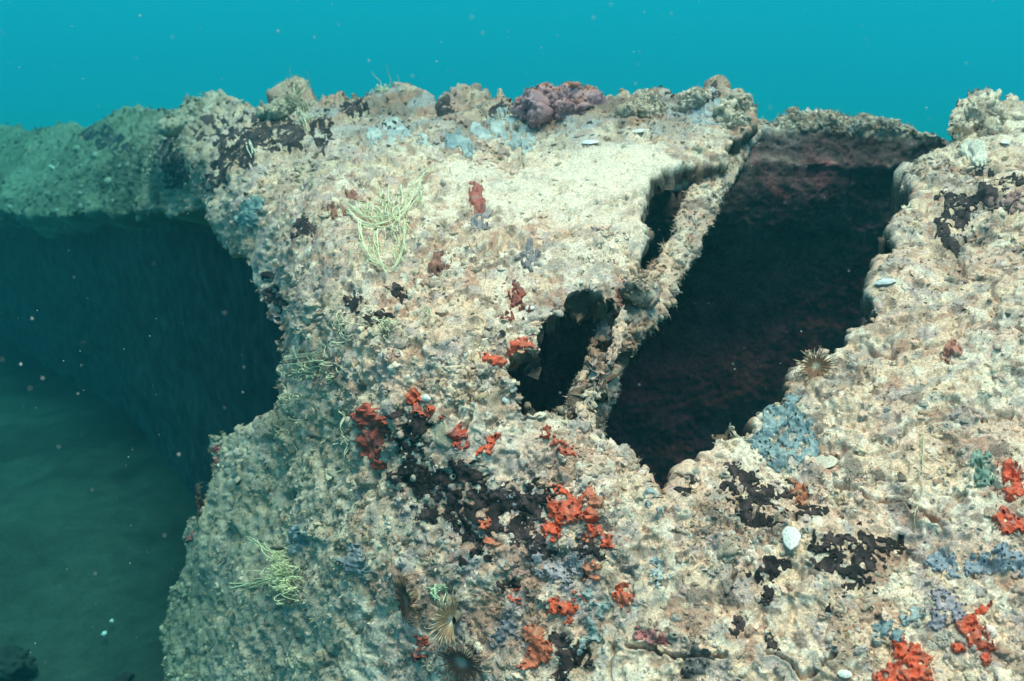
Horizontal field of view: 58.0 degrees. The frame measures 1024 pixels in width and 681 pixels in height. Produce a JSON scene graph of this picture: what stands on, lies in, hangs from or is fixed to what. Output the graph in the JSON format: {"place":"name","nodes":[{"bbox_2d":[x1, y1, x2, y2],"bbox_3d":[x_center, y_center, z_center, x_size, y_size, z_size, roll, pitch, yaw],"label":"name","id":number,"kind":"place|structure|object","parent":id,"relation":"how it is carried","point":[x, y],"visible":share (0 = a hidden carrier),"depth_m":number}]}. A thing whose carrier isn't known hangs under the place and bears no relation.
{"place":"outdoors","nodes":[
{"label":"outdoors","id":0,"kind":"place"},
{"bbox_2d":[424,586,461,653],"bbox_3d":[-0.082,0.374,1.223,0.079,0.083,0.038,-18,27,-41],"label":"feather worm","id":1,"kind":"object","parent":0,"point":[449,618],"visible":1,"depth_m":1.23},
{"bbox_2d":[0,1,1013,680],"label":"drifting specks","id":2,"kind":"object","parent":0,"point":[486,327],"visible":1,"depth_m":0.73},
{"bbox_2d":[0,89,1023,680],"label":"seabed","id":3,"kind":"structure","parent":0,"point":[82,563],"depth_m":4.67},
{"bbox_2d":[0,75,1023,680],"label":"sunken wreck","id":4,"kind":"object","parent":3,"relation":"on","point":[166,333],"visible":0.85,"depth_m":1.73},
{"bbox_2d":[79,121,130,157],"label":"black sponge","id":5,"kind":"object","parent":4,"relation":"on","point":[98,140],"visible":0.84,"depth_m":5.05},
{"bbox_2d":[152,137,189,188],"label":"black sponge","id":6,"kind":"object","parent":4,"relation":"on","point":[176,161],"visible":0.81,"depth_m":3.00},
{"bbox_2d":[156,106,208,136],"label":"encrusted knoll","id":7,"kind":"structure","parent":4,"relation":"on","point":[162,122],"depth_m":3.04},
{"bbox_2d":[195,481,206,524],"bbox_3d":[-0.708,0.377,2.132,0.049,0.113,0.113,-8,21,-20],"label":"feather worm","id":8,"kind":"object","parent":4,"relation":"on","point":[200,503],"visible":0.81,"depth_m":2.11},
{"bbox_2d":[233,195,264,231],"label":"blue sponge","id":9,"kind":"object","parent":4,"relation":"on","point":[251,207],"visible":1,"depth_m":2.04},
{"bbox_2d":[188,111,338,194],"bbox_3d":[-0.791,-0.566,2.656,0.300,0.231,1.394,-10,22,-26],"label":"black sponge","id":10,"kind":"object","parent":4,"relation":"on","point":[298,133],"visible":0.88,"depth_m":2.34},
{"bbox_2d":[229,536,304,604],"bbox_3d":[-0.437,0.421,1.672,0.072,0.208,0.333,-14,24,-34],"label":"seaweed tangle","id":11,"kind":"object","parent":4,"relation":"on","point":[277,569],"visible":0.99,"depth_m":1.61},
{"bbox_2d":[261,271,288,313],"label":"black sponge","id":12,"kind":"object","parent":4,"relation":"on","point":[279,301],"visible":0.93,"depth_m":1.90},
{"bbox_2d":[255,93,309,120],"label":"encrusted knoll","id":13,"kind":"structure","parent":4,"relation":"on","point":[275,112],"depth_m":2.47},
{"bbox_2d":[251,401,316,464],"bbox_3d":[-0.392,0.157,1.749,0.119,0.170,0.292,-14,24,-33],"label":"seaweed tangle","id":14,"kind":"object","parent":4,"relation":"on","point":[287,421],"visible":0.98,"depth_m":1.74},
{"bbox_2d":[286,523,310,556],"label":"blue sponge","id":15,"kind":"object","parent":4,"relation":"on","point":[295,535],"visible":0.94,"depth_m":1.59},
{"bbox_2d":[288,213,315,240],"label":"black sponge","id":16,"kind":"object","parent":4,"relation":"on","point":[302,221],"visible":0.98,"depth_m":1.78},
{"bbox_2d":[279,67,324,133],"bbox_3d":[-0.573,-0.660,2.476,0.089,0.122,0.702,-6,21,-15],"label":"seaweed tangle","id":17,"kind":"object","parent":4,"relation":"on","point":[307,118],"visible":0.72,"depth_m":2.45},
{"bbox_2d":[277,337,345,405],"bbox_3d":[-0.372,0.058,1.673,0.108,0.179,0.370,-6,21,-15],"label":"seaweed tangle","id":18,"kind":"object","parent":4,"relation":"on","point":[322,363],"visible":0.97,"depth_m":1.65},
{"bbox_2d":[331,411,348,474],"bbox_3d":[-0.276,0.170,1.496,0.034,0.105,0.059,-18,27,-41],"label":"seaweed tangle","id":19,"kind":"object","parent":4,"relation":"on","point":[343,437],"visible":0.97,"depth_m":1.49},
{"bbox_2d":[327,189,357,219],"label":"red sponge","id":20,"kind":"object","parent":4,"relation":"on","point":[351,194],"visible":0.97,"depth_m":1.77},
{"bbox_2d":[330,310,368,347],"bbox_3d":[-0.277,-0.011,1.528,0.033,0.059,0.102,-16,26,-38],"label":"seaweed tangle","id":21,"kind":"object","parent":4,"relation":"on","point":[344,335],"visible":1,"depth_m":1.52},
{"bbox_2d":[335,542,368,574],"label":"blue sponge","id":22,"kind":"object","parent":4,"relation":"on","point":[353,562],"visible":1,"depth_m":1.38},
{"bbox_2d":[339,98,369,117],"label":"black sponge","id":23,"kind":"object","parent":4,"relation":"on","point":[357,108],"visible":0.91,"depth_m":2.38},
{"bbox_2d":[343,294,366,313],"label":"black sponge","id":24,"kind":"object","parent":4,"relation":"on","point":[353,303],"visible":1,"depth_m":1.55},
{"bbox_2d":[349,403,391,474],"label":"red sponge","id":25,"kind":"object","parent":4,"relation":"on","point":[368,441],"visible":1,"depth_m":1.42},
{"bbox_2d":[362,308,394,326],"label":"black sponge","id":26,"kind":"object","parent":4,"relation":"on","point":[376,313],"visible":0.77,"depth_m":1.50},
{"bbox_2d":[371,317,404,341],"bbox_3d":[-0.192,-0.018,1.447,0.040,0.034,0.108,-13,24,-33],"label":"seaweed tangle","id":27,"kind":"object","parent":4,"relation":"on","point":[386,321],"visible":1,"depth_m":1.44},
{"bbox_2d":[346,165,439,274],"bbox_3d":[-0.226,-0.234,1.722,0.180,0.127,0.379,0,20,0],"label":"seaweed tangle","id":28,"kind":"object","parent":4,"relation":"on","point":[394,216],"visible":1,"depth_m":1.68},
{"bbox_2d":[366,117,429,150],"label":"blue sponge","id":29,"kind":"object","parent":4,"relation":"on","point":[373,133],"visible":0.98,"depth_m":2.11},
{"bbox_2d":[390,282,407,304],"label":"black sponge","id":30,"kind":"object","parent":4,"relation":"on","point":[395,291],"visible":1,"depth_m":1.53},
{"bbox_2d":[391,571,422,625],"bbox_3d":[-0.140,0.361,1.302,0.037,0.082,0.086,-12,23,-30],"label":"feather worm","id":31,"kind":"object","parent":4,"relation":"on","point":[405,599],"visible":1,"depth_m":1.29},
{"bbox_2d":[384,407,433,492],"bbox_3d":[-0.153,0.163,1.358,0.113,0.120,0.048,13,24,32],"label":"black sponge","id":32,"kind":"object","parent":4,"relation":"on","point":[419,425],"visible":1,"depth_m":1.35},
{"bbox_2d":[410,634,429,660],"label":"red sponge","id":33,"kind":"object","parent":4,"relation":"on","point":[421,641],"visible":0.97,"depth_m":1.27},
{"bbox_2d":[405,387,442,419],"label":"red sponge","id":34,"kind":"object","parent":4,"relation":"on","point":[412,396],"visible":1,"depth_m":1.35},
{"bbox_2d":[428,250,451,276],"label":"red sponge","id":35,"kind":"object","parent":4,"relation":"on","point":[435,265],"visible":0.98,"depth_m":1.56},
{"bbox_2d":[426,584,453,604],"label":"seaweed tangle","id":36,"kind":"object","parent":4,"relation":"on","point":[435,590],"visible":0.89,"depth_m":1.27},
{"bbox_2d":[429,421,453,448],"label":"tan sponge","id":37,"kind":"object","parent":4,"relation":"on","point":[438,433],"visible":1,"depth_m":1.32},
{"bbox_2d":[435,94,457,116],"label":"black sponge","id":38,"kind":"object","parent":4,"relation":"on","point":[445,101],"visible":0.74,"depth_m":2.29},
{"bbox_2d":[446,421,469,449],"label":"red sponge","id":39,"kind":"object","parent":4,"relation":"on","point":[456,433],"visible":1,"depth_m":1.30},
{"bbox_2d":[443,127,477,157],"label":"blue sponge","id":40,"kind":"object","parent":4,"relation":"on","point":[452,141],"visible":0.98,"depth_m":2.02},
{"bbox_2d":[430,633,493,680],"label":"feather worm","id":41,"kind":"object","parent":4,"relation":"on","point":[461,663],"visible":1,"depth_m":1.23},
{"bbox_2d":[457,541,492,566],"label":"black sponge","id":42,"kind":"object","parent":4,"relation":"on","point":[478,550],"visible":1,"depth_m":1.25},
{"bbox_2d":[468,179,485,213],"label":"red sponge","id":43,"kind":"object","parent":4,"relation":"on","point":[477,200],"visible":0.97,"depth_m":1.74},
{"bbox_2d":[468,207,493,231],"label":"blue sponge","id":44,"kind":"object","parent":4,"relation":"on","point":[476,222],"visible":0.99,"depth_m":1.64},
{"bbox_2d":[409,457,556,563],"bbox_3d":[-0.040,0.227,1.284,0.251,0.110,0.071,13,24,31],"label":"black sponge","id":45,"kind":"object","parent":4,"relation":"on","point":[496,501],"visible":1,"depth_m":1.28},
{"bbox_2d":[475,432,501,457],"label":"red sponge","id":46,"kind":"object","parent":4,"relation":"on","point":[490,441],"visible":1,"depth_m":1.30},
{"bbox_2d":[478,516,501,548],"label":"red sponge","id":47,"kind":"object","parent":4,"relation":"on","point":[490,541],"visible":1,"depth_m":1.25},
{"bbox_2d":[478,352,507,367],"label":"red sponge","id":48,"kind":"object","parent":4,"relation":"on","point":[494,360],"visible":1,"depth_m":1.34},
{"bbox_2d":[488,613,516,647],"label":"blue sponge","id":49,"kind":"object","parent":4,"relation":"on","point":[510,625],"visible":1,"depth_m":1.21},
{"bbox_2d":[470,107,539,154],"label":"blue sponge","id":50,"kind":"object","parent":4,"relation":"on","point":[497,128],"visible":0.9,"depth_m":2.10},
{"bbox_2d":[485,99,514,118],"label":"black sponge","id":51,"kind":"object","parent":50,"relation":"on","point":[492,109],"visible":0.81,"depth_m":2.21},
{"bbox_2d":[496,578,520,593],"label":"black sponge","id":52,"kind":"object","parent":4,"relation":"on","point":[513,581],"visible":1,"depth_m":1.22},
{"bbox_2d":[0,80,1023,680],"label":"coralline lumps","id":53,"kind":"object","parent":4,"relation":"on","point":[1000,670],"visible":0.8,"depth_m":1.29},
{"bbox_2d":[0,75,1023,680],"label":"algal turf","id":54,"kind":"structure","parent":4,"relation":"on","point":[474,407],"depth_m":1.50},
{"bbox_2d":[2,80,1023,680],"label":"shell flakes","id":55,"kind":"object","parent":4,"relation":"on","point":[900,476],"visible":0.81,"depth_m":1.36},
{"bbox_2d":[5,82,1023,680],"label":"barnacle cups","id":56,"kind":"object","parent":4,"relation":"on","point":[683,514],"visible":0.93,"depth_m":1.32},
{"bbox_2d":[498,280,530,324],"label":"red sponge","id":57,"kind":"object","parent":4,"relation":"on","point":[516,299],"visible":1,"depth_m":1.44},
{"bbox_2d":[507,335,535,368],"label":"red sponge","id":58,"kind":"object","parent":4,"relation":"on","point":[515,345],"visible":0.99,"depth_m":1.36},
{"bbox_2d":[519,237,545,271],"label":"blue sponge","id":59,"kind":"object","parent":4,"relation":"on","point":[530,258],"visible":1,"depth_m":1.53},
{"bbox_2d":[515,623,552,670],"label":"red sponge","id":60,"kind":"object","parent":4,"relation":"on","point":[539,650],"visible":1,"depth_m":1.18},
{"bbox_2d":[525,477,559,506],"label":"black sponge","id":61,"kind":"object","parent":4,"relation":"on","point":[538,497],"visible":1,"depth_m":1.25},
{"bbox_2d":[531,544,583,590],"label":"blue sponge","id":62,"kind":"object","parent":4,"relation":"on","point":[556,571],"visible":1,"depth_m":1.21},
{"bbox_2d":[509,82,608,125],"bbox_3d":[0.112,-0.549,2.133,0.227,0.090,0.127,-9,22,-23],"label":"sponge mound","id":63,"kind":"object","parent":4,"relation":"on","point":[538,94],"visible":0.59,"depth_m":2.11},
{"bbox_2d":[549,435,576,462],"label":"red sponge","id":64,"kind":"object","parent":4,"relation":"on","point":[567,451],"visible":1,"depth_m":1.28},
{"bbox_2d":[547,590,586,624],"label":"red sponge","id":65,"kind":"object","parent":4,"relation":"on","point":[562,608],"visible":1,"depth_m":1.18},
{"bbox_2d":[540,484,598,542],"bbox_3d":[0.079,0.233,1.227,0.081,0.060,0.066,7,21,20],"label":"red sponge","id":66,"kind":"object","parent":4,"relation":"on","point":[571,515],"visible":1,"depth_m":1.22},
{"bbox_2d":[548,631,594,680],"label":"black sponge","id":67,"kind":"object","parent":4,"relation":"on","point":[561,642],"visible":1,"depth_m":1.16},
{"bbox_2d":[569,535,606,561],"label":"black sponge","id":68,"kind":"object","parent":4,"relation":"on","point":[594,549],"visible":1,"depth_m":1.19},
{"bbox_2d":[155,81,1023,567],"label":"coralline lumps","id":69,"kind":"object","parent":4,"relation":"on","point":[727,553],"visible":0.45,"depth_m":1.99},
{"bbox_2d":[156,80,1023,565],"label":"algal turf","id":70,"kind":"structure","parent":4,"relation":"on","point":[650,102],"depth_m":2.04},
{"bbox_2d":[581,557,602,581],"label":"red sponge","id":71,"kind":"object","parent":4,"relation":"on","point":[586,569],"visible":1,"depth_m":1.18},
{"bbox_2d":[575,585,610,654],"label":"blue sponge","id":72,"kind":"object","parent":4,"relation":"on","point":[603,607],"visible":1,"depth_m":1.16},
{"bbox_2d":[582,482,605,508],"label":"red sponge","id":73,"kind":"object","parent":4,"relation":"on","point":[594,501],"visible":1,"depth_m":1.22},
{"bbox_2d":[588,524,613,548],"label":"red sponge","id":74,"kind":"object","parent":4,"relation":"on","point":[597,530],"visible":0.99,"depth_m":1.19},
{"bbox_2d":[610,581,633,611],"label":"red sponge","id":75,"kind":"object","parent":4,"relation":"on","point":[623,597],"visible":1,"depth_m":1.16},
{"bbox_2d":[617,266,659,309],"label":"coralline lumps","id":76,"kind":"object","parent":4,"relation":"on","point":[653,303],"visible":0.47,"depth_m":1.49},
{"bbox_2d":[623,91,666,117],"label":"encrusted knoll","id":77,"kind":"structure","parent":4,"relation":"on","point":[636,112],"depth_m":2.04},
{"bbox_2d":[633,626,668,645],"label":"red sponge","id":78,"kind":"object","parent":4,"relation":"on","point":[650,636],"visible":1,"depth_m":1.12},
{"bbox_2d":[643,486,664,519],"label":"blue sponge","id":79,"kind":"object","parent":4,"relation":"on","point":[648,503],"visible":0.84,"depth_m":1.20},
{"bbox_2d":[648,555,664,589],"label":"blue sponge","id":80,"kind":"object","parent":4,"relation":"on","point":[657,571],"visible":1,"depth_m":1.16},
{"bbox_2d":[564,129,760,431],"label":"coralline lumps","id":81,"kind":"object","parent":4,"relation":"on","point":[640,328],"visible":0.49,"depth_m":1.60},
{"bbox_2d":[617,265,660,307],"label":"algal turf","id":82,"kind":"structure","parent":81,"relation":"on","point":[639,270],"depth_m":1.48},
{"bbox_2d":[564,130,767,435],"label":"algal turf","id":83,"kind":"structure","parent":4,"relation":"on","point":[647,318],"depth_m":1.60},
{"bbox_2d":[673,474,700,495],"bbox_3d":[0.223,0.223,1.252,0.055,0.086,0.049,11,23,28],"label":"dark crust","id":84,"kind":"object","parent":4,"relation":"on","point":[678,489],"visible":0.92,"depth_m":1.23},
{"bbox_2d":[680,632,714,676],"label":"blue sponge","id":85,"kind":"object","parent":4,"relation":"on","point":[702,656],"visible":1,"depth_m":1.08},
{"bbox_2d":[682,87,726,125],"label":"blue sponge","id":86,"kind":"object","parent":4,"relation":"on","point":[705,112],"visible":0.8,"depth_m":2.01},
{"bbox_2d":[728,615,745,638],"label":"black sponge","id":87,"kind":"object","parent":4,"relation":"on","point":[739,622],"visible":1,"depth_m":1.09},
{"bbox_2d":[721,94,753,126],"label":"encrusted knoll","id":88,"kind":"structure","parent":4,"relation":"on","point":[748,105],"depth_m":1.99},
{"bbox_2d":[714,461,807,528],"bbox_3d":[0.325,0.207,1.216,0.122,0.041,0.115,9,22,23],"label":"black sponge","id":89,"kind":"object","parent":4,"relation":"on","point":[747,480],"visible":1,"depth_m":1.21},
{"bbox_2d":[758,584,774,605],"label":"black sponge","id":90,"kind":"object","parent":4,"relation":"on","point":[768,593],"visible":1,"depth_m":1.11},
{"bbox_2d":[743,555,791,585],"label":"black sponge","id":91,"kind":"object","parent":4,"relation":"on","point":[772,563],"visible":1,"depth_m":1.13},
{"bbox_2d":[765,631,780,654],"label":"black sponge","id":92,"kind":"object","parent":4,"relation":"on","point":[773,645],"visible":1,"depth_m":1.07},
{"bbox_2d":[747,392,819,473],"bbox_3d":[0.379,0.127,1.312,0.098,0.073,0.152,0,20,0],"label":"blue sponge","id":93,"kind":"object","parent":4,"relation":"on","point":[771,426],"visible":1,"depth_m":1.30},
{"bbox_2d":[782,526,800,548],"bbox_3d":[0.345,0.243,1.138,0.021,0.015,0.030,0,20,0],"label":"seashell","id":94,"kind":"object","parent":4,"relation":"on","point":[791,537],"visible":1,"depth_m":1.14},
{"bbox_2d":[787,477,808,505],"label":"red sponge","id":95,"kind":"object","parent":4,"relation":"on","point":[798,492],"visible":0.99,"depth_m":1.22},
{"bbox_2d":[790,502,829,520],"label":"black sponge","id":96,"kind":"object","parent":4,"relation":"on","point":[817,511],"visible":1,"depth_m":1.18},
{"bbox_2d":[793,348,839,384],"bbox_3d":[0.447,0.038,1.356,0.064,0.052,0.040,0,20,0],"label":"feather worm","id":97,"kind":"object","parent":4,"relation":"on","point":[814,365],"visible":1,"depth_m":1.36},
{"bbox_2d":[815,455,837,467],"bbox_3d":[0.424,0.163,1.246,0.028,0.011,0.026,0,20,0],"label":"seashell","id":98,"kind":"object","parent":4,"relation":"on","point":[829,461],"visible":1,"depth_m":1.24},
{"bbox_2d":[758,106,923,138],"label":"coralline lumps","id":99,"kind":"object","parent":4,"relation":"on","point":[884,124],"visible":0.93,"depth_m":2.38},
{"bbox_2d":[759,104,922,136],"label":"algal turf","id":100,"kind":"structure","parent":4,"relation":"on","point":[836,116],"depth_m":2.38},
{"bbox_2d":[807,521,905,597],"bbox_3d":[0.425,0.265,1.123,0.125,0.050,0.095,0,20,0],"label":"black sponge","id":101,"kind":"object","parent":4,"relation":"on","point":[853,570],"visible":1,"depth_m":1.12},
{"bbox_2d":[871,615,904,647],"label":"blue sponge","id":102,"kind":"object","parent":4,"relation":"on","point":[882,627],"visible":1,"depth_m":1.05},
{"bbox_2d":[872,636,935,680],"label":"red sponge","id":103,"kind":"object","parent":4,"relation":"on","point":[896,670],"visible":1,"depth_m":1.02},
{"bbox_2d":[898,606,926,626],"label":"blue sponge","id":104,"kind":"object","parent":4,"relation":"on","point":[906,620],"visible":1,"depth_m":1.05},
{"bbox_2d":[901,155,947,189],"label":"encrusted knoll","id":105,"kind":"structure","parent":4,"relation":"on","point":[926,166],"depth_m":1.83},
{"bbox_2d":[924,587,966,631],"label":"blue sponge","id":106,"kind":"object","parent":4,"relation":"on","point":[950,603],"visible":1,"depth_m":1.05},
{"bbox_2d":[934,221,966,258],"bbox_3d":[0.742,-0.171,1.556,0.047,0.047,0.102,3,20,9],"label":"dark crust","id":107,"kind":"object","parent":4,"relation":"on","point":[948,241],"visible":0.99,"depth_m":1.54},
{"bbox_2d":[941,339,962,363],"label":"red sponge","id":108,"kind":"object","parent":4,"relation":"on","point":[953,348],"visible":1,"depth_m":1.29},
{"bbox_2d":[921,546,986,578],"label":"blue sponge","id":109,"kind":"object","parent":4,"relation":"on","point":[941,560],"visible":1,"depth_m":1.09},
{"bbox_2d":[950,600,992,653],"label":"red sponge","id":110,"kind":"object","parent":4,"relation":"on","point":[976,630],"visible":1,"depth_m":1.02},
{"bbox_2d":[958,139,987,166],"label":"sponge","id":111,"kind":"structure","parent":4,"relation":"on","point":[974,150],"depth_m":1.79},
{"bbox_2d":[933,179,1014,232],"bbox_3d":[0.819,-0.244,1.631,0.133,0.081,0.223,8,21,21],"label":"black sponge","id":112,"kind":"object","parent":4,"relation":"on","point":[962,216],"visible":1,"depth_m":1.60},
{"bbox_2d":[969,449,995,487],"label":"blue sponge","id":113,"kind":"object","parent":4,"relation":"on","point":[982,475],"visible":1,"depth_m":1.15},
{"bbox_2d":[976,640,996,666],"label":"red sponge","id":114,"kind":"object","parent":4,"relation":"on","point":[986,658],"visible":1,"depth_m":1.00},
{"bbox_2d":[952,97,1023,141],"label":"encrusted knoll","id":115,"kind":"structure","parent":4,"relation":"on","point":[966,130],"depth_m":1.96},
{"bbox_2d":[969,164,1023,186],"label":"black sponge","id":116,"kind":"object","parent":4,"relation":"on","point":[1018,183],"visible":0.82,"depth_m":1.64},
{"bbox_2d":[978,541,1023,577],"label":"blue sponge","id":117,"kind":"object","parent":4,"relation":"on","point":[1002,565],"visible":1,"depth_m":1.07},
{"bbox_2d":[991,503,1023,534],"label":"red sponge","id":118,"kind":"object","parent":4,"relation":"on","point":[1006,527],"visible":0.98,"depth_m":1.09},
{"bbox_2d":[997,458,1023,501],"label":"red sponge","id":119,"kind":"object","parent":4,"relation":"on","point":[1010,473],"visible":1,"depth_m":1.12},
{"bbox_2d":[0,0,1023,89],"label":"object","id":120,"kind":"structure","parent":0,"point":[754,44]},
{"bbox_2d":[674,89,711,112],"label":"encrusted knoll","id":121,"kind":"structure","parent":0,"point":[680,108],"depth_m":2.03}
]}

